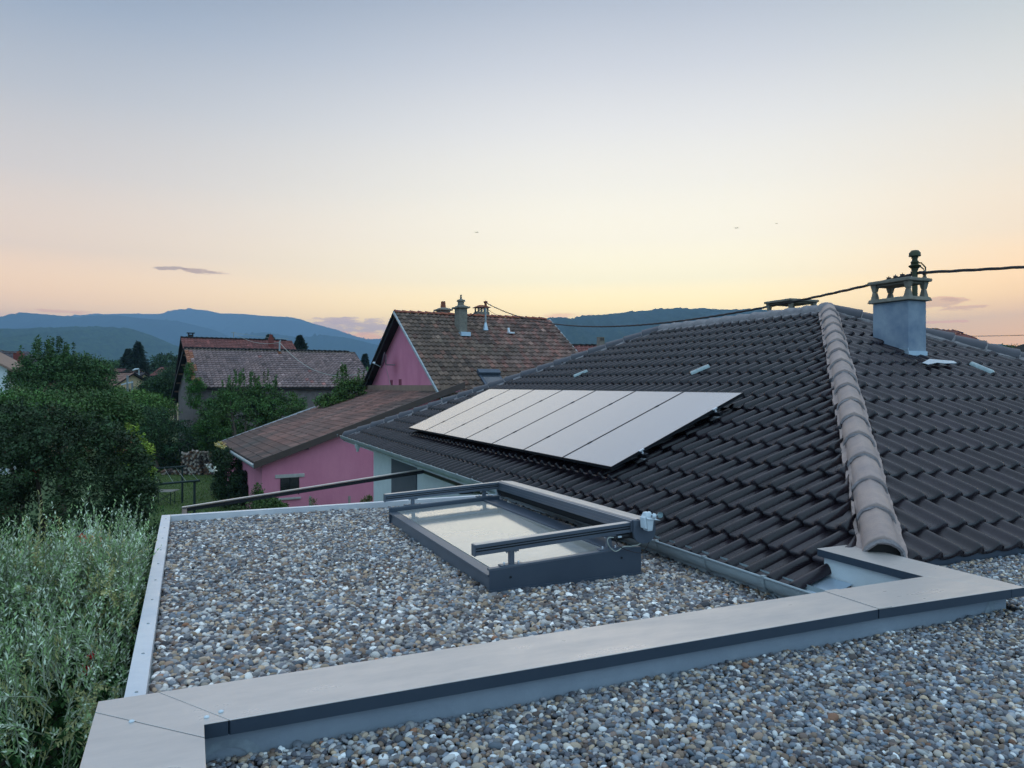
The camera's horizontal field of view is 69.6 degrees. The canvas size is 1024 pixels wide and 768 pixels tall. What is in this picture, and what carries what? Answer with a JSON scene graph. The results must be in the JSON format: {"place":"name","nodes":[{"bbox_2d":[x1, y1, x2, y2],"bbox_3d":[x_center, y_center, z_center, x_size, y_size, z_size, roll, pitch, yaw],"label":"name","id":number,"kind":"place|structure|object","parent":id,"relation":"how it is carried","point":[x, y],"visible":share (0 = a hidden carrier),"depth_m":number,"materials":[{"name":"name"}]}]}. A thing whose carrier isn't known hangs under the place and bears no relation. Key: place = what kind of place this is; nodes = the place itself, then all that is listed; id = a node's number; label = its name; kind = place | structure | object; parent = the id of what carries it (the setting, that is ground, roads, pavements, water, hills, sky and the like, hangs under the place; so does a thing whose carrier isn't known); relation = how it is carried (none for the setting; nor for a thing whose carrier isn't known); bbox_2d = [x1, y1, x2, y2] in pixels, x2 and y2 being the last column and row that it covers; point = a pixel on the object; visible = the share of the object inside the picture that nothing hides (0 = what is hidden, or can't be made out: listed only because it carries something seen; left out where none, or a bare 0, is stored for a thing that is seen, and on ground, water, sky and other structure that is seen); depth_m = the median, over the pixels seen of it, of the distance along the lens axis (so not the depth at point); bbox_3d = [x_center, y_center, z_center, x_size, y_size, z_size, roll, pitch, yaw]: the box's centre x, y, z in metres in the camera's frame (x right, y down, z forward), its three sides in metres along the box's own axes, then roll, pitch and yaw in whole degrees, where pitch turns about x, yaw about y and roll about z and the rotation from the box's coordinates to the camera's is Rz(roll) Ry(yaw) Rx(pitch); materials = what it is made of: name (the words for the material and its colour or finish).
{"place":"outdoors","nodes":[
{"label":"outdoors","id":0,"kind":"place"},
{"bbox_2d":[0,352,30,474],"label":"white house","id":1,"kind":"structure","parent":0,"point":[6,361],"depth_m":45.62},
{"bbox_2d":[0,326,178,364],"bbox_3d":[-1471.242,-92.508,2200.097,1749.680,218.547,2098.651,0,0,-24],"label":"hill","id":2,"kind":"structure","parent":0,"point":[111,343],"depth_m":2258.57,"materials":[{"name":"blue"}]},
{"bbox_2d":[0,431,180,729],"bbox_3d":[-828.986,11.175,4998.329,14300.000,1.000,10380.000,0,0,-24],"label":"ground","id":3,"kind":"structure","parent":0,"point":[43,492],"depth_m":37.25,"materials":[{"name":"green plant"}]},
{"bbox_2d":[0,384,92,543],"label":"garden bush","id":4,"kind":"object","parent":3,"relation":"on","point":[11,395],"visible":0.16,"depth_m":23.58,"materials":[{"name":"green plant"}]},
{"bbox_2d":[0,351,93,451],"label":"hipped house","id":5,"kind":"structure","parent":3,"relation":"on","point":[15,355],"depth_m":56.97,"materials":[{"name":"grey ceramic"}]},
{"bbox_2d":[0,335,119,491],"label":"leafy tree","id":6,"kind":"object","parent":3,"relation":"on","point":[56,368],"visible":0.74,"depth_m":37.06,"materials":[{"name":"green plant"}]},
{"bbox_2d":[0,589,144,767],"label":"laurel bush","id":7,"kind":"object","parent":3,"relation":"on","point":[58,704],"visible":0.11,"depth_m":4.18,"materials":[{"name":"green plant"}]},
{"bbox_2d":[0,384,147,519],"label":"garden bush","id":8,"kind":"object","parent":3,"relation":"on","point":[117,405],"visible":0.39,"depth_m":25.06,"materials":[{"name":"green plant"}]},
{"bbox_2d":[0,485,161,767],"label":"olive tree","id":9,"kind":"object","parent":3,"relation":"on","point":[56,594],"visible":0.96,"depth_m":4.43,"materials":[{"name":"green plant"}]},
{"bbox_2d":[82,651,93,675],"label":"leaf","id":10,"kind":"object","parent":9,"relation":"attached to","point":[90,657],"visible":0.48,"depth_m":4.29,"materials":[{"name":"green plant"}]},
{"bbox_2d":[77,533,101,552],"bbox_3d":[-3.695,1.476,6.431,0.367,0.413,0.514,0,0,-24],"label":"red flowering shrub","id":11,"kind":"object","parent":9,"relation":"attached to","point":[87,539],"visible":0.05,"depth_m":6.30,"materials":[{"name":"green plant"}]},
{"bbox_2d":[0,396,163,596],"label":"yew bush","id":12,"kind":"object","parent":3,"relation":"on","point":[38,459],"visible":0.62,"depth_m":14.49,"materials":[{"name":"green plant"}]},
{"bbox_2d":[77,382,126,459],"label":"leafy tree","id":13,"kind":"object","parent":3,"relation":"on","point":[120,389],"visible":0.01,"depth_m":53.95,"materials":[{"name":"green plant"}]},
{"bbox_2d":[90,357,115,371],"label":"distant tree","id":14,"kind":"object","parent":3,"relation":"on","point":[110,365],"visible":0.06,"depth_m":100.16,"materials":[{"name":"green plant"}]},
{"bbox_2d":[106,359,125,368],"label":"distant tree","id":15,"kind":"object","parent":3,"relation":"on","point":[116,363],"visible":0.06,"depth_m":132.56,"materials":[{"name":"green plant"}]},
{"bbox_2d":[116,348,135,371],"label":"spruce","id":16,"kind":"object","parent":3,"relation":"on","point":[123,357],"visible":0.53,"depth_m":115.44,"materials":[{"name":"green plant"}]},
{"bbox_2d":[126,375,128,395],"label":"street lamp","id":17,"kind":"object","parent":3,"relation":"on","point":[127,381],"visible":0.35,"depth_m":59.93,"materials":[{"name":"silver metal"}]},
{"bbox_2d":[106,371,149,390],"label":"tan roofed house","id":18,"kind":"structure","parent":3,"relation":"on","point":[134,377],"depth_m":78.64,"materials":[{"name":"paint"}]},
{"bbox_2d":[92,399,177,455],"bbox_3d":[-18.533,3.136,35.865,3.580,4.925,7.486,0,0,-11],"label":"garden bush","id":19,"kind":"object","parent":3,"relation":"on","point":[157,425],"visible":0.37,"depth_m":37.19,"materials":[{"name":"green plant"}]},
{"bbox_2d":[113,423,157,479],"bbox_3d":[-10.549,3.302,20.580,1.227,4.449,1.301,0,0,-24],"label":"golden shrub","id":20,"kind":"object","parent":3,"relation":"on","point":[148,447],"visible":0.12,"depth_m":20.53,"materials":[{"name":"green plant"}]},
{"bbox_2d":[121,341,155,372],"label":"spruce","id":21,"kind":"object","parent":3,"relation":"on","point":[138,359],"visible":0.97,"depth_m":114.52,"materials":[{"name":"green plant"}]},
{"bbox_2d":[120,388,182,471],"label":"leafy tree","id":22,"kind":"object","parent":3,"relation":"on","point":[144,397],"visible":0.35,"depth_m":49.91,"materials":[{"name":"green plant"}]},
{"bbox_2d":[129,376,174,400],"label":"leafy tree","id":23,"kind":"object","parent":3,"relation":"on","point":[162,385],"visible":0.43,"depth_m":65.22,"materials":[{"name":"green plant"}]},
{"bbox_2d":[107,418,212,469],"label":"hedge","id":24,"kind":"object","parent":3,"relation":"on","point":[164,449],"visible":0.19,"depth_m":47.79,"materials":[{"name":"green plant"}]},
{"bbox_2d":[148,351,177,372],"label":"distant tree","id":25,"kind":"object","parent":3,"relation":"on","point":[157,364],"visible":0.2,"depth_m":123.64,"materials":[{"name":"green plant"}]},
{"bbox_2d":[154,363,176,421],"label":"distant tree","id":26,"kind":"object","parent":3,"relation":"on","point":[168,372],"visible":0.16,"depth_m":98.78,"materials":[{"name":"green plant"}]},
{"bbox_2d":[174,332,296,381],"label":"red roofed house","id":27,"kind":"structure","parent":3,"relation":"on","point":[192,341],"depth_m":67.55,"materials":[{"name":"tile"}]},
{"bbox_2d":[190,367,307,451],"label":"leafy tree","id":28,"kind":"object","parent":3,"relation":"on","point":[219,423],"visible":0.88,"depth_m":43.23,"materials":[{"name":"green plant"}]},
{"bbox_2d":[245,482,288,508],"bbox_3d":[-9.096,4.598,27.155,1.900,1.903,1.346,0,0,44],"label":"garden shrub","id":29,"kind":"object","parent":3,"relation":"on","point":[269,503],"visible":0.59,"depth_m":26.78,"materials":[{"name":"green plant"}]},
{"bbox_2d":[294,335,308,349],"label":"spruce","id":30,"kind":"object","parent":3,"relation":"on","point":[300,343],"visible":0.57,"depth_m":89.66,"materials":[{"name":"green plant"}]},
{"bbox_2d":[182,469,487,513],"bbox_3d":[-2.595,3.520,11.004,4.304,3.984,3.655,0,0,-24],"label":"terrace awning","id":31,"kind":"object","parent":3,"relation":"on","point":[291,492],"visible":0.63,"depth_m":12.43,"materials":[{"name":"grey metal"}]},
{"bbox_2d":[311,362,366,407],"bbox_3d":[-9.338,2.170,40.043,3.049,6.756,2.365,0,0,-24],"label":"leafy tree","id":32,"kind":"object","parent":3,"relation":"on","point":[339,395],"visible":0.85,"depth_m":39.64,"materials":[{"name":"green plant"}]},
{"bbox_2d":[309,494,372,505],"bbox_3d":[-6.259,4.354,26.959,2.484,0.683,0.578,0,0,-2],"label":"weed","id":33,"kind":"object","parent":3,"relation":"on","point":[369,497],"visible":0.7,"depth_m":26.93,"materials":[{"name":"green plant"}]},
{"bbox_2d":[361,353,369,367],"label":"spruce","id":34,"kind":"object","parent":3,"relation":"on","point":[365,361],"visible":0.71,"depth_m":149.57,"materials":[{"name":"green plant"}]},
{"bbox_2d":[217,295,577,509],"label":"pink house","id":35,"kind":"structure","parent":3,"relation":"on","point":[441,352],"depth_m":34.81,"materials":[{"name":"ceramic"}]},
{"bbox_2d":[208,445,246,507],"bbox_3d":[-12.417,4.182,32.637,1.825,2.891,3.379,0,0,-33],"label":"climbing rose","id":36,"kind":"object","parent":35,"relation":"attached to","point":[222,458],"visible":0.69,"depth_m":32.57,"materials":[{"name":"green plant"}]},
{"bbox_2d":[237,469,248,498],"bbox_3d":[-11.409,4.362,31.518,0.704,1.427,0.781,0,0,-24],"label":"climbing rose","id":37,"kind":"object","parent":35,"relation":"attached to","point":[244,478],"visible":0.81,"depth_m":31.45,"materials":[{"name":"green plant"}]},
{"bbox_2d":[280,477,298,491],"bbox_3d":[-8.693,3.983,28.814,0.723,0.708,0.040,0,0,-28],"label":"window","id":38,"kind":"structure","parent":35,"relation":"in","point":[285,483],"depth_m":28.79,"materials":[{"name":"black glass"}]},
{"bbox_2d":[373,352,394,367],"bbox_3d":[-6.623,-1.230,38.075,0.691,0.842,1.020,0,0,36],"label":"satellite dish","id":39,"kind":"object","parent":35,"relation":"attached to","point":[384,359],"visible":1,"depth_m":37.83,"materials":[{"name":"silver metal"}]},
{"bbox_2d":[483,301,487,329],"bbox_3d":[-1.365,-3.462,38.063,0.320,1.680,0.304,0,0,-24],"label":"service mast","id":40,"kind":"object","parent":35,"relation":"on","point":[485,327],"visible":0.98,"depth_m":38.01,"materials":[{"name":"silver metal"}]},
{"bbox_2d":[80,494,1023,767],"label":"flat roof extension","id":41,"kind":"object","parent":3,"relation":"on","point":[140,726],"visible":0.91,"depth_m":2.98,"materials":[{"name":"grey metal"}]},
{"bbox_2d":[389,496,641,592],"bbox_3d":[-0.148,1.355,6.634,1.247,0.244,2.814,0,0,-24],"label":"skylight","id":42,"kind":"object","parent":41,"relation":"on","point":[450,532],"visible":0.84,"depth_m":5.93,"materials":[{"name":"glass"},{"name":"grey metal"}]},
{"bbox_2d":[383,481,655,566],"bbox_3d":[-0.120,1.154,6.682,1.553,0.261,2.912,0,0,-24],"label":"skylight awning","id":43,"kind":"object","parent":42,"relation":"attached to","point":[605,522],"visible":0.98,"depth_m":5.99,"materials":[{"name":"metal"}]},
{"bbox_2d":[614,536,648,552],"bbox_3d":[0.906,1.207,5.546,0.315,0.146,0.006,0,0,-24],"label":"cable","id":44,"kind":"object","parent":43,"relation":"hanging from","point":[631,551],"visible":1,"depth_m":5.55,"materials":[{"name":"black rubber"}]},
{"bbox_2d":[640,511,662,530],"bbox_3d":[1.054,1.032,5.562,0.181,0.142,0.126,0,0,-24],"label":"wind sensor","id":45,"kind":"object","parent":43,"relation":"attached to","point":[647,519],"visible":1,"depth_m":5.52,"materials":[{"name":"white plastic"}]},
{"bbox_2d":[607,537,640,551],"bbox_3d":[0.857,1.183,5.530,0.330,0.136,0.007,0,0,-24],"label":"cable","id":46,"kind":"object","parent":45,"relation":"attached to","point":[622,547],"visible":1,"depth_m":5.50,"materials":[{"name":"grey plastic"}]},
{"bbox_2d":[337,276,1023,597],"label":"hip roof house","id":47,"kind":"structure","parent":3,"relation":"on","point":[892,424],"depth_m":7.86,"materials":[{"name":"dark tile"},{"name":"pale plaster"},{"name":"metal"}]},
{"bbox_2d":[426,418,648,459],"bbox_3d":[-0.180,0.779,11.859,0.095,0.123,8.260,0,0,-24],"label":"mounting rail","id":48,"kind":"object","parent":47,"relation":"attached to","point":[643,455],"visible":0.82,"depth_m":8.14,"materials":[{"name":"grey metal"}]},
{"bbox_2d":[409,389,509,431],"bbox_3d":[-1.090,0.523,15.216,1.835,0.836,1.134,0,0,-24],"label":"solar panel","id":49,"kind":"object","parent":48,"relation":"attached to","point":[451,412],"visible":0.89,"depth_m":15.18,"materials":[{"name":"black glass"}]},
{"bbox_2d":[425,389,534,435],"bbox_3d":[-0.627,0.522,14.161,1.835,0.836,1.134,0,0,-24],"label":"solar panel","id":50,"kind":"object","parent":48,"relation":"attached to","point":[468,415],"visible":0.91,"depth_m":14.12,"materials":[{"name":"black glass"}]},
{"bbox_2d":[444,389,561,439],"bbox_3d":[-0.164,0.520,13.106,1.835,0.836,1.134,0,0,-24],"label":"solar panel","id":51,"kind":"object","parent":48,"relation":"attached to","point":[494,416],"visible":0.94,"depth_m":13.05,"materials":[{"name":"black glass"}]},
{"bbox_2d":[466,390,595,445],"bbox_3d":[0.299,0.519,12.051,1.835,0.836,1.134,0,0,-24],"label":"solar panel","id":52,"kind":"object","parent":48,"relation":"attached to","point":[490,435],"visible":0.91,"depth_m":12.00,"materials":[{"name":"black glass"}]},
{"bbox_2d":[492,390,634,451],"bbox_3d":[0.762,0.518,10.996,1.835,0.836,1.134,0,0,-24],"label":"solar panel","id":53,"kind":"object","parent":48,"relation":"attached to","point":[527,436],"visible":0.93,"depth_m":10.94,"materials":[{"name":"grey glass"}]},
{"bbox_2d":[524,391,683,459],"bbox_3d":[1.225,0.517,9.941,1.835,0.836,1.134,0,0,-24],"label":"solar panel","id":54,"kind":"object","parent":48,"relation":"attached to","point":[561,444],"visible":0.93,"depth_m":9.88,"materials":[{"name":"grey glass"}]},
{"bbox_2d":[563,391,743,469],"bbox_3d":[1.688,0.516,8.886,1.835,0.836,1.134,0,0,-24],"label":"solar panel","id":55,"kind":"object","parent":48,"relation":"attached to","point":[625,442],"visible":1,"depth_m":8.78,"materials":[{"name":"grey glass"}]},
{"bbox_2d":[470,397,722,417],"bbox_3d":[0.741,0.335,12.264,0.095,0.123,8.260,0,0,-24],"label":"mounting rail","id":56,"kind":"object","parent":47,"relation":"attached to","point":[716,414],"visible":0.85,"depth_m":8.55,"materials":[{"name":"grey metal"}]},
{"bbox_2d":[487,271,919,326],"bbox_3d":[2.405,-3.007,25.651,0.050,2.936,29.733,0,0,-15],"label":"power cable","id":57,"kind":"object","parent":47,"relation":"attached to","point":[830,293],"visible":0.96,"depth_m":16.33,"materials":[{"name":"black rubber"}]},
{"bbox_2d":[908,250,926,295],"bbox_3d":[6.248,-1.403,11.369,0.261,1.330,0.180,0,0,-24],"label":"service mast","id":58,"kind":"object","parent":47,"relation":"on","point":[915,265],"visible":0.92,"depth_m":11.32,"materials":[{"name":"metal"}]},
{"bbox_2d":[920,266,1023,273],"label":"power cable","id":59,"kind":"object","parent":58,"relation":"attached to","point":[971,270],"visible":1,"depth_m":11.26,"materials":[{"name":"black rubber"}]},
{"bbox_2d":[1000,343,1018,347],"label":"distant tree","id":60,"kind":"object","parent":3,"relation":"on","point":[1011,346],"visible":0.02,"depth_m":61.80,"materials":[{"name":"green plant"}]},
{"bbox_2d":[0,312,230,345],"bbox_3d":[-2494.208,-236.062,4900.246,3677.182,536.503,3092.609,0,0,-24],"label":"mountain","id":61,"kind":"structure","parent":0,"point":[169,331],"depth_m":5005.02,"materials":[{"name":"blue"}]},
{"bbox_2d":[116,368,149,374],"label":"red roofed house","id":62,"kind":"structure","parent":0,"point":[123,369],"depth_m":124.72,"materials":[{"name":"tile"}]},
{"bbox_2d":[135,372,150,377],"bbox_3d":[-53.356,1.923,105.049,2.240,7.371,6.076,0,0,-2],"label":"grey roofed house","id":63,"kind":"structure","parent":0,"point":[143,374],"depth_m":105.01,"materials":[{"name":"tile"}]},
{"bbox_2d":[150,366,177,419],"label":"red roofed house","id":64,"kind":"structure","parent":0,"point":[154,373],"depth_m":115.11,"materials":[{"name":"tile"}]},
{"bbox_2d":[112,469,237,568],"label":"lawn","id":65,"kind":"structure","parent":0,"point":[161,478],"depth_m":36.21,"materials":[{"name":"green plant"}]},
{"bbox_2d":[153,489,179,504],"bbox_3d":[-16.172,5.179,33.780,2.175,0.712,0.744,0,0,21],"label":"folding table","id":66,"kind":"object","parent":65,"relation":"on","point":[169,490],"visible":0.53,"depth_m":33.62,"materials":[{"name":"beige"}]},
{"bbox_2d":[154,465,199,512],"bbox_3d":[-14.769,4.632,31.669,1.788,1.801,7.560,0,0,-29],"label":"clothes line","id":67,"kind":"object","parent":65,"relation":"on","point":[194,487],"visible":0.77,"depth_m":29.08,"materials":[{"name":"grey metal"}]},
{"bbox_2d":[216,504,263,511],"bbox_3d":[-8.795,4.729,23.962,1.920,1.610,1.774,0,0,22],"label":"garden shrub","id":68,"kind":"object","parent":65,"relation":"on","point":[243,507],"visible":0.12,"depth_m":24.12,"materials":[{"name":"green plant"}]},
{"bbox_2d":[67,308,380,344],"bbox_3d":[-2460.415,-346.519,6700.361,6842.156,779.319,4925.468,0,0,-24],"label":"mountain","id":69,"kind":"structure","parent":0,"point":[229,323],"depth_m":6909.54,"materials":[{"name":"blue"}]},
{"bbox_2d":[171,346,366,449],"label":"house","id":70,"kind":"structure","parent":0,"point":[214,366],"depth_m":55.41,"materials":[{"name":"tile"}]},
{"bbox_2d":[182,361,208,409],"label":"ivy","id":71,"kind":"object","parent":70,"relation":"attached to","point":[193,388],"visible":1,"depth_m":49.96,"materials":[{"name":"green plant"}]},
{"bbox_2d":[234,332,378,363],"bbox_3d":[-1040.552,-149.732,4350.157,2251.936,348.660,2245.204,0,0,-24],"label":"mountain","id":72,"kind":"structure","parent":0,"point":[359,348],"depth_m":4417.88,"materials":[{"name":"blue"}]},
{"bbox_2d":[147,498,778,693],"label":"gravel","id":73,"kind":"structure","parent":0,"point":[426,592],"depth_m":4.95,"materials":[{"name":"grey gravel"}]},
{"bbox_2d":[0,0,1023,345],"label":"sky","id":74,"kind":"structure","parent":0,"point":[339,165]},
{"bbox_2d":[572,337,604,351],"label":"red roofed house","id":75,"kind":"structure","parent":0,"point":[585,347],"depth_m":51.42,"materials":[{"name":"tile"}]},
{"bbox_2d":[206,553,1023,767],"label":"gravel","id":76,"kind":"structure","parent":0,"point":[992,707],"depth_m":2.72,"materials":[{"name":"grey gravel"}]},
{"bbox_2d":[547,307,1016,346],"bbox_3d":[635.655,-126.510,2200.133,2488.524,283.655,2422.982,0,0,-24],"label":"hill","id":77,"kind":"structure","parent":0,"point":[580,335],"depth_m":2224.14,"materials":[{"name":"blue"}]},
{"bbox_2d":[931,328,978,339],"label":"red hipped house","id":78,"kind":"structure","parent":0,"point":[958,333],"depth_m":29.79,"materials":[{"name":"tile"}]},
{"bbox_2d":[1014,344,1023,351],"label":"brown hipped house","id":79,"kind":"structure","parent":0,"point":[1021,347],"depth_m":40.15,"materials":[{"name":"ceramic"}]},
{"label":"roof mast","id":80,"kind":"object","parent":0,"visible":0},
{"bbox_2d":[236,333,366,375],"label":"wire","id":81,"kind":"object","parent":80,"relation":"hanging from","point":[292,355],"visible":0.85,"depth_m":58.90,"materials":[{"name":"grey metal"}]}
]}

